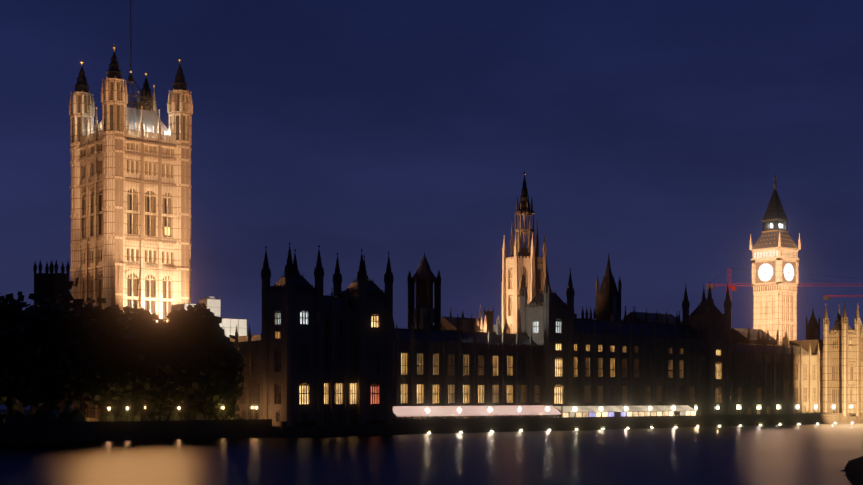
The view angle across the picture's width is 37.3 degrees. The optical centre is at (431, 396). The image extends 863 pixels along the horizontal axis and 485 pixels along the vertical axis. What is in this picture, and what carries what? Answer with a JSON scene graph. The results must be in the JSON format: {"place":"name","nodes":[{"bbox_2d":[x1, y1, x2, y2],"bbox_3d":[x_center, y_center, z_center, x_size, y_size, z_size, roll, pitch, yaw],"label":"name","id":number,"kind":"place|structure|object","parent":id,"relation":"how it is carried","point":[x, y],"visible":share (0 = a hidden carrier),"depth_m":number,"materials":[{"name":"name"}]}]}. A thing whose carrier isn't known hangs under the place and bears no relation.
{"place":"outdoors","nodes":[
{"label":"outdoors","id":0,"kind":"place"},
{"bbox_2d":[68,0,192,417],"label":"tower","id":1,"kind":"structure","parent":0,"point":[130,188],"depth_m":347.30,"materials":[{"name":"stone"}]},
{"bbox_2d":[123,324,261,419],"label":"building","id":2,"kind":"structure","parent":0,"point":[250,347],"depth_m":292.74,"materials":[{"name":"stone"}]},
{"bbox_2d":[171,296,246,336],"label":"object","id":3,"kind":"object","parent":2,"relation":"on","point":[227,325],"visible":0.25,"depth_m":333.36,"materials":[{"name":"grey"}]},
{"bbox_2d":[0,404,862,484],"bbox_3d":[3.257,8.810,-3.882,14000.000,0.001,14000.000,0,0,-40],"label":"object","id":4,"kind":"structure","parent":0,"point":[813,454],"depth_m":182.55,"materials":[{"name":"liquid"}]},
{"bbox_2d":[0,409,862,442],"bbox_3d":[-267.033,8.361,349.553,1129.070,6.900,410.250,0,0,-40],"label":"embankment wall","id":5,"kind":"structure","parent":0,"point":[92,429],"depth_m":292.66,"materials":[{"name":"stone"}]},
{"bbox_2d":[0,301,22,398],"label":"plane tree","id":6,"kind":"object","parent":5,"relation":"on","point":[6,305],"depth_m":289.71,"materials":[{"name":"green plant"}]},
{"bbox_2d":[0,397,34,415],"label":"bush","id":7,"kind":"object","parent":5,"relation":"on","point":[16,407],"depth_m":317.28,"materials":[{"name":"green plant"}]},
{"bbox_2d":[0,299,43,400],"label":"plane tree","id":8,"kind":"object","parent":5,"relation":"on","point":[12,335],"visible":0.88,"depth_m":246.95,"materials":[{"name":"green plant"}]},
{"bbox_2d":[0,390,59,414],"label":"bush","id":9,"kind":"object","parent":5,"relation":"on","point":[21,409],"depth_m":297.76,"materials":[{"name":"green plant"}]},
{"bbox_2d":[0,304,64,413],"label":"plane tree","id":10,"kind":"object","parent":5,"relation":"on","point":[34,371],"visible":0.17,"depth_m":255.25,"materials":[{"name":"green plant"}]},
{"bbox_2d":[33,260,69,409],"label":"westminster abbey towers","id":11,"kind":"structure","parent":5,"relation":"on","point":[46,284],"depth_m":631.98,"materials":[{"name":"stone"}]},
{"bbox_2d":[0,277,111,411],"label":"plane tree","id":12,"kind":"object","parent":5,"relation":"on","point":[65,336],"visible":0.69,"depth_m":254.86,"materials":[{"name":"green plant"}]},
{"bbox_2d":[40,307,132,413],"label":"plane tree","id":13,"kind":"object","parent":5,"relation":"on","point":[70,392],"visible":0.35,"depth_m":261.35,"materials":[{"name":"green plant"}]},
{"bbox_2d":[71,391,106,413],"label":"bush","id":14,"kind":"object","parent":5,"relation":"on","point":[90,400],"depth_m":302.77,"materials":[{"name":"green plant"}]},
{"bbox_2d":[68,297,166,415],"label":"plane tree","id":15,"kind":"object","parent":5,"relation":"on","point":[132,336],"visible":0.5,"depth_m":263.49,"materials":[{"name":"green plant"}]},
{"bbox_2d":[0,407,241,422],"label":"garden shrubbery","id":16,"kind":"object","parent":5,"relation":"on","point":[78,415],"visible":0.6,"depth_m":264.30,"materials":[{"name":"green plant"}]},
{"bbox_2d":[131,315,143,414],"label":"plane tree","id":17,"kind":"object","parent":5,"relation":"on","point":[133,408],"depth_m":315.03,"materials":[{"name":"green plant"}]},
{"bbox_2d":[120,300,169,411],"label":"plane tree","id":18,"kind":"object","parent":5,"relation":"on","point":[139,316],"depth_m":308.85,"materials":[{"name":"green plant"}]},
{"bbox_2d":[104,311,204,416],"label":"plane tree","id":19,"kind":"object","parent":5,"relation":"on","point":[147,389],"visible":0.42,"depth_m":271.13,"materials":[{"name":"green plant"}]},
{"bbox_2d":[141,383,191,411],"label":"bush","id":20,"kind":"object","parent":5,"relation":"on","point":[170,404],"visible":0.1,"depth_m":291.73,"materials":[{"name":"green plant"}]},
{"bbox_2d":[108,406,256,420],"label":"street lamps","id":21,"kind":"object","parent":5,"relation":"on","point":[179,408],"visible":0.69,"depth_m":274.41,"materials":[{"name":"black metal"}]},
{"bbox_2d":[148,302,225,419],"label":"plane tree","id":22,"kind":"object","parent":5,"relation":"on","point":[200,322],"visible":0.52,"depth_m":274.56,"materials":[{"name":"green plant"}]},
{"bbox_2d":[175,335,244,405],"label":"plane tree","id":23,"kind":"object","parent":5,"relation":"on","point":[223,348],"visible":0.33,"depth_m":277.88,"materials":[{"name":"green plant"}]},
{"bbox_2d":[176,355,245,413],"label":"plane tree","id":24,"kind":"object","parent":5,"relation":"on","point":[233,372],"visible":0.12,"depth_m":279.30,"materials":[{"name":"green plant"}]},
{"bbox_2d":[189,382,239,417],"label":"bush","id":25,"kind":"object","parent":5,"relation":"on","point":[209,407],"visible":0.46,"depth_m":280.28,"materials":[{"name":"green plant"}]},
{"bbox_2d":[183,377,246,415],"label":"bush","id":26,"kind":"object","parent":5,"relation":"on","point":[190,390],"visible":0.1,"depth_m":278.70,"materials":[{"name":"green plant"}]},
{"bbox_2d":[258,242,393,426],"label":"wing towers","id":27,"kind":"structure","parent":5,"relation":"on","point":[327,358],"depth_m":288.38,"materials":[{"name":"stone"}]},
{"bbox_2d":[502,171,546,333],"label":"central tower","id":28,"kind":"structure","parent":5,"relation":"on","point":[530,261],"depth_m":421.58,"materials":[{"name":"stone"}]},
{"bbox_2d":[393,405,695,419],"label":"terrace awnings","id":29,"kind":"object","parent":5,"relation":"on","point":[566,411],"visible":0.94,"depth_m":336.42,"materials":[{"name":"white fabric"}]},
{"bbox_2d":[393,307,819,419],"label":"palace building","id":30,"kind":"structure","parent":5,"relation":"on","point":[617,361],"depth_m":362.36,"materials":[{"name":"stone"}]},
{"bbox_2d":[519,266,731,417],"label":"palace towers","id":31,"kind":"structure","parent":5,"relation":"on","point":[547,314],"depth_m":350.76,"materials":[{"name":"stone"}]},
{"bbox_2d":[426,405,852,432],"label":"lamps","id":32,"kind":"object","parent":5,"relation":"on","point":[547,409],"visible":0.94,"depth_m":353.26,"materials":[{"name":"black metal"}]},
{"bbox_2d":[749,175,800,344],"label":"clock tower","id":33,"kind":"structure","parent":5,"relation":"on","point":[775,268],"depth_m":524.25,"materials":[{"name":"stone"}]},
{"bbox_2d":[706,268,859,328],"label":"tower crane","id":34,"kind":"object","parent":5,"relation":"on","point":[733,288],"visible":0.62,"depth_m":698.06,"materials":[{"name":"red paint"}]},
{"bbox_2d":[0,0,862,339],"label":"sky","id":35,"kind":"structure","parent":0,"point":[654,136],"materials":[{"name":"blue"}]},
{"bbox_2d":[393,253,819,344],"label":"skyline towers","id":36,"kind":"structure","parent":0,"point":[424,278],"depth_m":399.02,"materials":[{"name":"stone"}]},
{"bbox_2d":[789,302,862,416],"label":"wing towers","id":37,"kind":"structure","parent":0,"point":[840,343],"depth_m":427.53,"materials":[{"name":"stone"}]},
{"bbox_2d":[823,291,862,299],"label":"tower crane","id":38,"kind":"object","parent":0,"point":[826,297],"visible":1,"depth_m":819.65,"materials":[{"name":"red paint"}]},
{"bbox_2d":[841,456,862,484],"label":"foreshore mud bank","id":39,"kind":"structure","parent":0,"point":[853,468],"depth_m":149.54,"materials":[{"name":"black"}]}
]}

